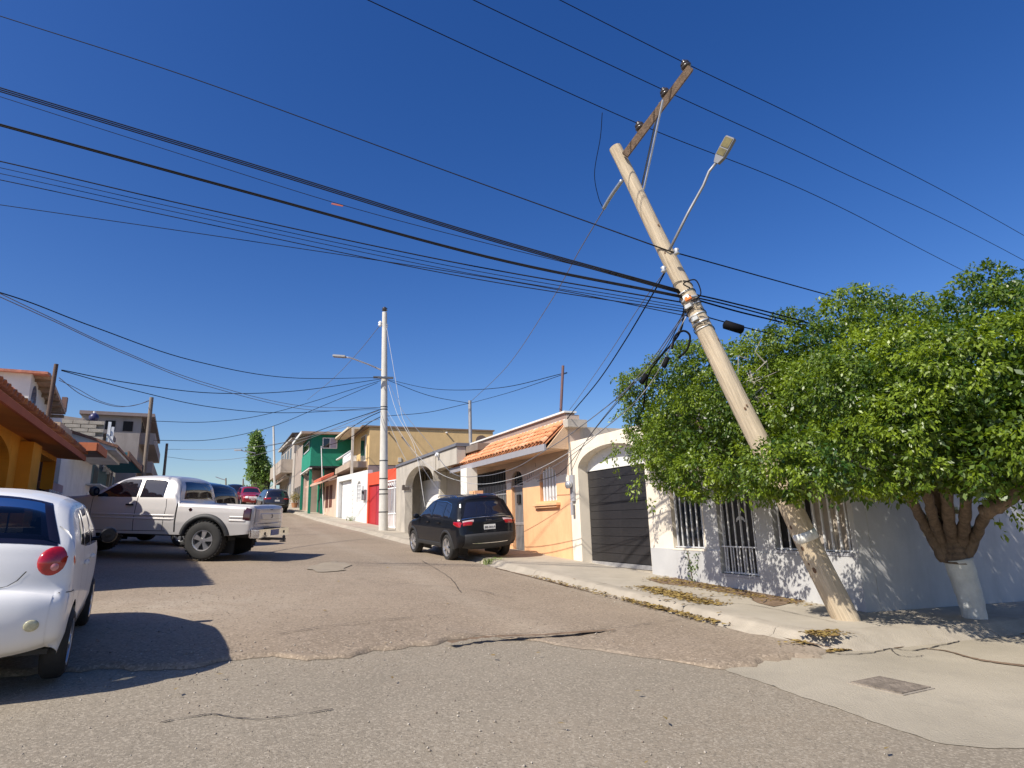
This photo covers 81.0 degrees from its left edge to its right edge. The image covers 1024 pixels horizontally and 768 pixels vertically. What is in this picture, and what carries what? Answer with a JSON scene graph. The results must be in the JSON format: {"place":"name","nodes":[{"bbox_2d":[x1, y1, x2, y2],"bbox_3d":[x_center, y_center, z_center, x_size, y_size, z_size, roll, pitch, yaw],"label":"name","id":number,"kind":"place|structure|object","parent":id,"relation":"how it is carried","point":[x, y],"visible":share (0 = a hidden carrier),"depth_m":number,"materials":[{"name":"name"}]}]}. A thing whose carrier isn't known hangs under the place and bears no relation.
{"place":"outdoors","nodes":[
{"label":"outdoors","id":0,"kind":"place"},
{"bbox_2d":[0,502,826,676],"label":"street","id":1,"kind":"structure","parent":0,"point":[128,570],"depth_m":8.20,"materials":[{"name":"asphalt"}]},
{"bbox_2d":[66,475,288,560],"bbox_3d":[-8.982,3.334,15.255,6.550,1.976,2.440,1,-11,1],"label":"pickup truck","id":2,"kind":"object","parent":1,"relation":"on","point":[199,518],"visible":0.69,"depth_m":14.34,"materials":[{"name":"silver paint"}]},
{"bbox_2d":[121,482,239,545],"bbox_3d":[-11.106,4.087,19.265,4.514,2.007,1.880,-1,-12,10],"label":"suv","id":3,"kind":"object","parent":1,"relation":"on","point":[225,494],"visible":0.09,"depth_m":19.01,"materials":[{"name":"paint"}]},
{"bbox_2d":[237,486,260,504],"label":"suv","id":4,"kind":"object","parent":1,"relation":"on","point":[247,494],"visible":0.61,"depth_m":54.40,"materials":[{"name":"red paint"}]},
{"bbox_2d":[256,488,288,511],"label":"suv","id":5,"kind":"object","parent":1,"relation":"on","point":[279,497],"visible":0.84,"depth_m":44.54,"materials":[{"name":"grey paint"}]},
{"bbox_2d":[307,561,350,571],"bbox_3d":[-4.152,4.158,13.681,0.890,0.081,2.478,0,-13,-8],"label":"cement stain","id":6,"kind":"object","parent":1,"relation":"on","point":[329,566],"visible":1,"depth_m":13.51,"materials":[{"name":"concrete"}]},
{"bbox_2d":[408,492,515,559],"bbox_3d":[-1.643,4.116,17.793,2.222,1.803,4.533,3,-11,-29],"label":"suv","id":7,"kind":"object","parent":1,"relation":"on","point":[453,526],"visible":1,"depth_m":16.18,"materials":[{"name":"black paint"}]},
{"bbox_2d":[447,629,614,642],"bbox_3d":[0.253,2.902,6.940,2.159,0.088,0.230,5,-14,-26],"label":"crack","id":8,"kind":"object","parent":1,"relation":"on","point":[452,641],"visible":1,"depth_m":6.90,"materials":[{"name":"asphalt"}]},
{"bbox_2d":[497,568,832,647],"bbox_3d":[1.535,3.642,10.405,0.216,0.378,8.615,5,-14,-27],"label":"dirt line","id":9,"kind":"object","parent":1,"relation":"on","point":[642,604],"visible":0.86,"depth_m":10.14,"materials":[{"name":"soil"}]},
{"bbox_2d":[0,635,1023,767],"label":"cross road","id":10,"kind":"structure","parent":0,"point":[789,730],"depth_m":4.29,"materials":[{"name":"asphalt"}]},
{"bbox_2d":[0,488,117,678],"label":"hatchback","id":11,"kind":"object","parent":10,"relation":"on","point":[48,546],"visible":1,"depth_m":4.67,"materials":[{"name":"white paint"}]},
{"bbox_2d":[161,708,332,721],"bbox_3d":[-1.849,2.339,4.228,1.119,0.050,0.157,1,-13,-13],"label":"crack","id":12,"kind":"object","parent":10,"relation":"on","point":[245,717],"visible":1,"depth_m":4.21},
{"bbox_2d":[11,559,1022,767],"bbox_3d":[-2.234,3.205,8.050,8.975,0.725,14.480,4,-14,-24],"label":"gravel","id":13,"kind":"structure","parent":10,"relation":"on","point":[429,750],"depth_m":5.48,"materials":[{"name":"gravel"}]},
{"bbox_2d":[0,0,1023,488],"label":"sky","id":14,"kind":"structure","parent":0,"point":[933,90],"materials":[{"name":"blue"}]},
{"bbox_2d":[282,504,1023,650],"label":"pavement","id":15,"kind":"structure","parent":0,"point":[881,630],"depth_m":8.57,"materials":[{"name":"concrete"}]},
{"bbox_2d":[234,426,275,488],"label":"utility pole","id":16,"kind":"object","parent":15,"relation":"on","point":[274,477],"visible":0.78,"depth_m":61.55,"materials":[{"name":"concrete"}]},
{"bbox_2d":[289,491,299,507],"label":"potted bush","id":17,"kind":"object","parent":15,"relation":"on","point":[294,504],"visible":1,"depth_m":51.99,"materials":[{"name":"plant"}]},
{"bbox_2d":[332,307,392,530],"bbox_3d":[-7.494,1.600,29.823,3.022,11.778,0.605,4,-14,-23],"label":"utility pole","id":18,"kind":"object","parent":15,"relation":"on","point":[383,496],"visible":0.98,"depth_m":30.00,"materials":[{"name":"concrete"}]},
{"bbox_2d":[0,292,377,378],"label":"overhead wire","id":19,"kind":"object","parent":18,"relation":"attached to","point":[159,350],"visible":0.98,"depth_m":18.04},
{"bbox_2d":[0,297,378,410],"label":"overhead wire","id":20,"kind":"object","parent":18,"relation":"attached to","point":[152,365],"visible":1,"depth_m":17.29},
{"bbox_2d":[0,293,380,407],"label":"overhead wire","id":21,"kind":"object","parent":18,"relation":"attached to","point":[169,370],"visible":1,"depth_m":17.97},
{"bbox_2d":[61,370,370,412],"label":"overhead wire","id":22,"kind":"object","parent":18,"relation":"attached to","point":[207,406],"visible":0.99,"depth_m":24.02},
{"bbox_2d":[63,370,379,393],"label":"overhead wire","id":23,"kind":"object","parent":18,"relation":"attached to","point":[206,392],"visible":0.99,"depth_m":23.96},
{"bbox_2d":[154,383,375,440],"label":"overhead wire","id":24,"kind":"object","parent":18,"relation":"attached to","point":[257,430],"visible":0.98,"depth_m":28.50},
{"bbox_2d":[158,380,380,422],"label":"overhead wire","id":25,"kind":"object","parent":18,"relation":"attached to","point":[264,414],"visible":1,"depth_m":28.75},
{"bbox_2d":[171,411,376,459],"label":"overhead wire","id":26,"kind":"object","parent":18,"relation":"attached to","point":[291,444],"visible":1,"depth_m":34.21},
{"bbox_2d":[176,419,378,449],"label":"overhead wire","id":27,"kind":"object","parent":18,"relation":"attached to","point":[270,444],"visible":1,"depth_m":35.65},
{"bbox_2d":[259,409,379,447],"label":"overhead wire","id":28,"kind":"object","parent":18,"relation":"attached to","point":[329,426],"visible":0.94,"depth_m":37.10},
{"bbox_2d":[388,372,566,389],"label":"overhead wire","id":29,"kind":"object","parent":18,"relation":"attached to","point":[483,389],"visible":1,"depth_m":23.46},
{"bbox_2d":[388,416,617,494],"bbox_3d":[-2.122,1.777,21.388,0.602,4.635,19.335,5,-14,-27],"label":"overhead wire","id":30,"kind":"object","parent":18,"relation":"attached to","point":[520,483],"visible":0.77,"depth_m":16.72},
{"bbox_2d":[480,557,503,564],"bbox_3d":[-0.491,4.517,15.322,0.678,0.175,0.726,-2,-13,0],"label":"weed","id":31,"kind":"object","parent":15,"relation":"on","point":[488,560],"visible":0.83,"depth_m":15.25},
{"bbox_2d":[531,575,854,651],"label":"leaf litter","id":32,"kind":"object","parent":15,"relation":"on","point":[687,596],"visible":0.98,"depth_m":9.48,"materials":[{"name":"plant"}]},
{"bbox_2d":[649,578,802,605],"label":"dried mud","id":33,"kind":"structure","parent":15,"relation":"on","point":[773,602],"depth_m":10.22,"materials":[{"name":"soil"}]},
{"bbox_2d":[609,59,861,621],"bbox_3d":[3.505,-0.738,8.603,1.811,8.811,1.124,-22,-15,4],"label":"utility pole","id":34,"kind":"object","parent":15,"relation":"on","point":[832,591],"visible":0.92,"depth_m":8.86,"materials":[{"name":"brown wood"}]},
{"bbox_2d":[0,96,611,273],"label":"overhead wire","id":35,"kind":"object","parent":34,"relation":"attached to","point":[288,188],"visible":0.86,"depth_m":11.38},
{"bbox_2d":[0,16,668,250],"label":"overhead wire","id":36,"kind":"object","parent":34,"relation":"attached to","point":[355,137],"visible":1,"depth_m":12.18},
{"bbox_2d":[0,87,678,289],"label":"overhead wire","id":37,"kind":"object","parent":34,"relation":"attached to","point":[344,192],"visible":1,"depth_m":10.83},
{"bbox_2d":[0,91,680,293],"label":"overhead wire","id":38,"kind":"object","parent":34,"relation":"attached to","point":[345,196],"visible":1,"depth_m":10.82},
{"bbox_2d":[0,89,680,291],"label":"overhead wire","id":39,"kind":"object","parent":34,"relation":"attached to","point":[344,194],"visible":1,"depth_m":10.83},
{"bbox_2d":[0,161,681,302],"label":"overhead wire","id":40,"kind":"object","parent":34,"relation":"attached to","point":[348,240],"visible":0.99,"depth_m":11.15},
{"bbox_2d":[0,125,682,297],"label":"overhead wire","id":41,"kind":"object","parent":34,"relation":"attached to","point":[342,218],"visible":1,"depth_m":10.73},
{"bbox_2d":[0,124,682,296],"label":"overhead wire","id":42,"kind":"object","parent":34,"relation":"attached to","point":[336,215],"visible":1,"depth_m":10.76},
{"bbox_2d":[0,167,683,306],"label":"overhead wire","id":43,"kind":"object","parent":34,"relation":"attached to","point":[349,245],"visible":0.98,"depth_m":11.13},
{"bbox_2d":[0,173,685,309],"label":"overhead wire","id":44,"kind":"object","parent":34,"relation":"attached to","point":[350,249],"visible":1,"depth_m":11.11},
{"bbox_2d":[0,179,686,312],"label":"overhead wire","id":45,"kind":"object","parent":34,"relation":"attached to","point":[352,254],"visible":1,"depth_m":11.09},
{"bbox_2d":[2,205,687,316],"bbox_3d":[-3.989,-2.187,10.964,13.664,3.425,1.208,-3,-13,7],"label":"overhead wire","id":46,"kind":"object","parent":34,"relation":"attached to","point":[345,255],"visible":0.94,"depth_m":11.55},
{"bbox_2d":[387,314,684,476],"bbox_3d":[-1.985,0.212,19.756,0.595,6.047,23.035,4,-14,-23],"label":"overhead wire","id":47,"kind":"object","parent":34,"relation":"attached to","point":[581,425],"visible":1,"depth_m":12.30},
{"bbox_2d":[387,317,685,483],"bbox_3d":[-1.736,1.125,19.640,0.572,4.552,23.037,4,-14,-24],"label":"overhead wire","id":48,"kind":"object","parent":34,"relation":"attached to","point":[582,443],"visible":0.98,"depth_m":12.68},
{"bbox_2d":[537,313,682,481],"bbox_3d":[1.812,0.803,13.293,0.218,2.105,8.955,1,-13,-13],"label":"overhead wire","id":49,"kind":"object","parent":34,"relation":"attached to","point":[617,402],"visible":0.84,"depth_m":12.17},
{"bbox_2d":[602,179,623,209],"bbox_3d":[1.692,-3.188,10.099,0.076,0.250,0.624,4,-14,-23],"label":"insulator string","id":50,"kind":"object","parent":34,"relation":"attached to","point":[615,189],"visible":1,"depth_m":10.06,"materials":[{"name":"ceramic"}]},
{"bbox_2d":[476,210,603,396],"bbox_3d":[-0.187,-1.029,20.942,0.256,0.929,21.829,1,-13,-10],"label":"overhead wire","id":51,"kind":"object","parent":50,"relation":"attached to","point":[552,298],"visible":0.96,"depth_m":14.28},
{"bbox_2d":[594,113,602,206],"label":"overhead wire","id":52,"kind":"object","parent":50,"relation":"attached to","point":[595,162],"visible":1,"depth_m":10.10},
{"bbox_2d":[567,272,665,418],"bbox_3d":[2.019,-0.361,13.288,0.120,1.158,8.161,0,-13,-7],"label":"overhead wire","id":53,"kind":"object","parent":34,"relation":"attached to","point":[619,348],"visible":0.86,"depth_m":12.13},
{"bbox_2d":[569,273,663,409],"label":"overhead wire","id":54,"kind":"object","parent":34,"relation":"attached to","point":[618,339],"visible":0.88,"depth_m":12.30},
{"bbox_2d":[571,312,684,470],"bbox_3d":[2.079,0.521,12.269,0.113,1.934,6.784,1,-13,-11],"label":"overhead wire","id":55,"kind":"object","parent":34,"relation":"attached to","point":[630,384],"visible":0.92,"depth_m":11.23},
{"bbox_2d":[642,307,684,409],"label":"overhead wire","id":56,"kind":"object","parent":34,"relation":"attached to","point":[668,347],"visible":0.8,"depth_m":10.40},
{"bbox_2d":[368,0,985,281],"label":"overhead wire","id":57,"kind":"object","parent":34,"relation":"attached to","point":[633,121],"visible":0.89,"depth_m":9.43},
{"bbox_2d":[671,330,690,358],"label":"overhead wire","id":58,"kind":"object","parent":34,"relation":"attached to","point":[673,341],"visible":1,"depth_m":9.34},
{"bbox_2d":[473,0,1023,260],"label":"overhead wire","id":59,"kind":"object","parent":34,"relation":"attached to","point":[719,115],"visible":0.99,"depth_m":9.97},
{"bbox_2d":[709,317,804,344],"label":"overhead wire","id":60,"kind":"object","parent":34,"relation":"attached to","point":[751,329],"visible":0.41,"depth_m":9.90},
{"bbox_2d":[723,320,743,333],"bbox_3d":[3.417,-0.879,9.243,0.321,0.228,0.140,-2,-13,0],"label":"splice box","id":61,"kind":"object","parent":60,"relation":"attached to","point":[733,327],"visible":1,"depth_m":9.19,"materials":[{"name":"plastic"}]},
{"bbox_2d":[700,300,832,337],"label":"overhead wire","id":62,"kind":"object","parent":34,"relation":"attached to","point":[748,313],"visible":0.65,"depth_m":9.74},
{"bbox_2d":[700,298,838,336],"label":"overhead wire","id":63,"kind":"object","parent":34,"relation":"attached to","point":[751,311],"visible":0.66,"depth_m":9.70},
{"bbox_2d":[697,294,846,333],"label":"overhead wire","id":64,"kind":"object","parent":34,"relation":"attached to","point":[752,308],"visible":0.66,"depth_m":9.75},
{"bbox_2d":[669,250,890,311],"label":"overhead wire","id":65,"kind":"object","parent":34,"relation":"attached to","point":[752,273],"visible":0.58,"depth_m":10.11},
{"bbox_2d":[560,0,1023,235],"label":"overhead wire","id":66,"kind":"object","parent":34,"relation":"attached to","point":[777,107],"visible":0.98,"depth_m":10.14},
{"bbox_2d":[736,257,1023,619],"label":"ficus tree","id":67,"kind":"object","parent":15,"relation":"on","point":[930,417],"visible":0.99,"depth_m":7.33,"materials":[{"name":"green plant"}]},
{"bbox_2d":[725,634,1023,747],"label":"concrete apron","id":68,"kind":"object","parent":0,"point":[961,700],"visible":0.91,"depth_m":5.41,"materials":[{"name":"concrete"}]},
{"bbox_2d":[847,676,934,695],"bbox_3d":[3.408,2.736,5.385,0.579,0.110,0.447,6,-15,-29],"label":"inspection lid","id":69,"kind":"object","parent":68,"relation":"on","point":[893,686],"visible":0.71,"depth_m":5.35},
{"bbox_2d":[926,648,1023,665],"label":"mud streak","id":70,"kind":"object","parent":68,"relation":"on","point":[983,659],"visible":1,"depth_m":6.42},
{"bbox_3d":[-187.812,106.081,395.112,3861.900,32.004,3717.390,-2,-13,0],"label":"ground","id":71,"kind":"structure","parent":0,"visible":0},
{"bbox_2d":[0,368,67,422],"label":"white gabled house","id":72,"kind":"structure","parent":71,"relation":"on","point":[32,386],"depth_m":18.20,"materials":[{"name":"paint"}]},
{"bbox_2d":[31,386,36,404],"bbox_3d":[-14.511,0.585,18.144,0.019,1.066,0.600,5,-14,-28],"label":"window","id":73,"kind":"structure","parent":72,"relation":"in","point":[34,393],"depth_m":18.16,"materials":[{"name":"blue glass"}]},
{"bbox_2d":[0,376,87,494],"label":"orange house","id":74,"kind":"structure","parent":71,"relation":"on","point":[32,436],"depth_m":13.10,"materials":[{"name":"paint"}]},
{"bbox_2d":[36,422,106,489],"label":"canopy house","id":75,"kind":"structure","parent":71,"relation":"on","point":[93,449],"depth_m":17.73,"materials":[{"name":"brown paint"}]},
{"bbox_2d":[62,416,116,486],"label":"block house","id":76,"kind":"structure","parent":71,"relation":"on","point":[95,429],"depth_m":28.25,"materials":[{"name":"concrete"}]},
{"bbox_2d":[89,411,98,420],"bbox_3d":[-20.428,1.591,29.285,0.440,0.511,0.429,-2,-13,0],"label":"roof jug","id":77,"kind":"object","parent":76,"relation":"on","point":[93,416],"visible":0.88,"depth_m":29.15,"materials":[{"name":"blue plastic"}]},
{"bbox_2d":[54,430,130,495],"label":"white porch house","id":78,"kind":"structure","parent":71,"relation":"on","point":[73,477],"depth_m":22.19,"materials":[{"name":"paint"}]},
{"bbox_2d":[89,451,141,490],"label":"teal canopy house","id":79,"kind":"structure","parent":71,"relation":"on","point":[133,466],"depth_m":30.07,"materials":[{"name":"paint"}]},
{"bbox_2d":[79,410,159,483],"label":"grey tower house","id":80,"kind":"structure","parent":71,"relation":"on","point":[130,432],"depth_m":36.30,"materials":[{"name":"paint"}]},
{"bbox_2d":[123,421,132,430],"bbox_3d":[-23.246,2.560,36.261,0.500,0.600,0.029,5,-14,-28],"label":"window","id":81,"kind":"structure","parent":80,"relation":"in","point":[127,425],"depth_m":36.25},
{"bbox_2d":[243,429,272,490],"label":"tree","id":82,"kind":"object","parent":71,"relation":"on","point":[259,467],"depth_m":69.16,"materials":[{"name":"green plant"}]},
{"bbox_2d":[270,437,301,504],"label":"concrete balcony house","id":83,"kind":"structure","parent":71,"relation":"on","point":[285,464],"depth_m":60.12,"materials":[{"name":"paint"}]},
{"bbox_2d":[270,432,335,510],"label":"grey balcony house","id":84,"kind":"structure","parent":71,"relation":"on","point":[298,467],"depth_m":54.23,"materials":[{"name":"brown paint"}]},
{"bbox_2d":[305,472,336,516],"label":"pink house","id":85,"kind":"structure","parent":71,"relation":"on","point":[329,493],"depth_m":41.51,"materials":[{"name":"paint"}]},
{"bbox_2d":[292,431,350,513],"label":"green house","id":86,"kind":"structure","parent":71,"relation":"on","point":[311,456],"depth_m":44.48,"materials":[{"name":"paint"}]},
{"bbox_2d":[322,437,336,448],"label":"window","id":87,"kind":"structure","parent":86,"relation":"in","point":[326,441],"depth_m":44.45,"materials":[{"name":"white paint"}]},
{"bbox_2d":[336,470,372,522],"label":"white garage house","id":88,"kind":"structure","parent":71,"relation":"on","point":[350,503],"depth_m":37.28,"materials":[{"name":"paint"}]},
{"bbox_2d":[342,480,351,519],"bbox_3d":[-10.519,7.873,38.594,0.085,3.289,2.603,6,-15,-32],"label":"garage door","id":89,"kind":"structure","parent":88,"relation":"in","point":[346,495],"depth_m":38.95,"materials":[{"name":"white paint"}]},
{"bbox_2d":[361,486,366,499],"bbox_3d":[-8.801,6.426,35.362,0.260,0.850,0.600,6,-15,-32],"label":"electricity meter","id":90,"kind":"object","parent":88,"relation":"attached to","point":[363,494],"visible":1,"depth_m":35.15,"materials":[{"name":"grey paint"}]},
{"bbox_2d":[367,468,395,527],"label":"red house","id":91,"kind":"structure","parent":71,"relation":"on","point":[373,500],"depth_m":34.04,"materials":[{"name":"paint"}]},
{"bbox_2d":[369,484,376,524],"bbox_3d":[-7.978,7.423,34.397,0.040,3.216,0.939,7,-15,-34],"label":"door","id":92,"kind":"structure","parent":91,"relation":"in","point":[373,488],"depth_m":34.47,"materials":[{"name":"red paint"}]},
{"bbox_2d":[376,484,378,524],"bbox_3d":[-7.267,7.178,33.404,0.040,3.216,1.472,7,-15,-34],"label":"door","id":93,"kind":"structure","parent":91,"relation":"in","point":[377,499],"depth_m":33.92,"materials":[{"name":"red paint"}]},
{"bbox_2d":[334,425,494,512],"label":"tan house","id":94,"kind":"structure","parent":71,"relation":"on","point":[365,445],"depth_m":40.53,"materials":[{"name":"paint"}]},
{"bbox_2d":[395,443,489,532],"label":"concrete house","id":95,"kind":"structure","parent":71,"relation":"on","point":[410,501],"depth_m":27.93,"materials":[{"name":"paint"}]},
{"bbox_2d":[420,479,438,514],"bbox_3d":[-3.881,6.136,28.394,0.120,3.162,4.038,4,-14,-24],"label":"garage door","id":96,"kind":"structure","parent":95,"relation":"in","point":[430,493],"depth_m":28.73,"materials":[{"name":"white paint"}]},
{"bbox_2d":[468,400,471,442],"bbox_3d":[-2.125,4.398,31.000,0.209,7.210,0.182,-2,-13,0],"label":"service mast","id":97,"kind":"object","parent":71,"relation":"on","point":[470,419],"visible":0.29,"depth_m":31.50,"materials":[{"name":"grey metal"}]},
{"bbox_2d":[449,411,619,559],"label":"orange house","id":98,"kind":"structure","parent":71,"relation":"on","point":[540,510],"depth_m":18.02,"materials":[{"name":"paint"}]},
{"bbox_2d":[514,472,524,550],"bbox_3d":[0.297,4.081,19.291,0.200,2.530,0.840,4,-14,-24],"label":"door","id":99,"kind":"structure","parent":98,"relation":"in","point":[519,523],"depth_m":19.31,"materials":[{"name":"metal"}]},
{"bbox_2d":[543,467,556,500],"bbox_3d":[1.133,2.914,17.520,0.070,0.979,0.822,4,-14,-24],"label":"window","id":100,"kind":"structure","parent":98,"relation":"in","point":[549,484],"depth_m":17.55,"materials":[{"name":"white paint"}]},
{"bbox_2d":[559,365,563,411],"bbox_3d":[1.498,2.533,19.402,0.699,6.439,0.110,-3,-13,5],"label":"service mast","id":101,"kind":"object","parent":98,"relation":"on","point":[561,389],"visible":0.29,"depth_m":19.89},
{"bbox_2d":[600,328,820,515],"bbox_3d":[3.636,1.418,11.011,3.663,5.223,4.691,3,-14,-22],"label":"ficus tree","id":102,"kind":"object","parent":71,"relation":"on","point":[717,433],"visible":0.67,"depth_m":10.37,"materials":[{"name":"green plant"}]},
{"bbox_2d":[568,378,1023,611],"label":"corner house","id":103,"kind":"structure","parent":71,"relation":"on","point":[881,556],"depth_m":10.45,"materials":[{"name":"beige paint"}]},
{"bbox_2d":[565,440,575,514],"bbox_3d":[1.560,2.508,16.211,0.220,2.031,0.210,4,-14,-24],"label":"electricity meter","id":104,"kind":"object","parent":103,"relation":"attached to","point":[570,484],"visible":0.96,"depth_m":16.11,"materials":[{"name":"grey paint"}]},
{"bbox_2d":[588,463,651,569],"bbox_3d":[2.697,3.226,14.649,0.075,2.420,2.930,4,-14,-24],"label":"garage door","id":105,"kind":"structure","parent":103,"relation":"in","point":[620,535],"depth_m":14.72,"materials":[{"name":"metal"}]},
{"bbox_2d":[673,488,704,548],"bbox_3d":[3.622,2.707,12.171,0.112,1.210,0.920,4,-14,-24],"label":"window","id":106,"kind":"structure","parent":103,"relation":"in","point":[689,523],"depth_m":12.21,"materials":[{"name":"grey paint"}]},
{"bbox_2d":[683,550,698,580],"bbox_3d":[3.555,3.643,11.782,0.186,0.757,0.464,4,-14,-24],"label":"wall vine","id":107,"kind":"object","parent":103,"relation":"attached to","point":[692,565],"depth_m":11.83,"materials":[{"name":"green plant"}]},
{"bbox_2d":[775,499,813,549],"bbox_3d":[4.671,2.157,9.958,0.112,1.170,0.720,4,-14,-24],"label":"window","id":108,"kind":"structure","parent":103,"relation":"in","point":[786,541],"depth_m":10.07,"materials":[{"name":"grey paint"}]},
{"bbox_2d":[810,477,852,552],"bbox_3d":[4.967,2.007,9.330,0.113,1.170,0.700,4,-14,-24],"label":"window","id":109,"kind":"structure","parent":103,"relation":"in","point":[831,525],"depth_m":9.30,"materials":[{"name":"beige paint"}]},
{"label":"left pavement","id":110,"kind":"structure","parent":0,"visible":0},
{"bbox_2d":[37,364,58,487],"bbox_3d":[-13.527,2.075,17.218,0.185,5.479,0.128,7,-15,-33],"label":"utility pole","id":111,"kind":"object","parent":110,"relation":"on","point":[51,392],"visible":0.36,"depth_m":17.59,"materials":[{"name":"brown wood"}]},
{"bbox_2d":[141,397,153,475],"bbox_3d":[-15.839,3.499,25.853,0.189,5.953,0.182,-2,-13,0],"label":"utility pole","id":112,"kind":"object","parent":110,"relation":"on","point":[147,440],"visible":0.57,"depth_m":26.05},
{"bbox_2d":[162,443,167,474],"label":"utility pole","id":113,"kind":"object","parent":110,"relation":"on","point":[165,459],"visible":0.43,"depth_m":42.49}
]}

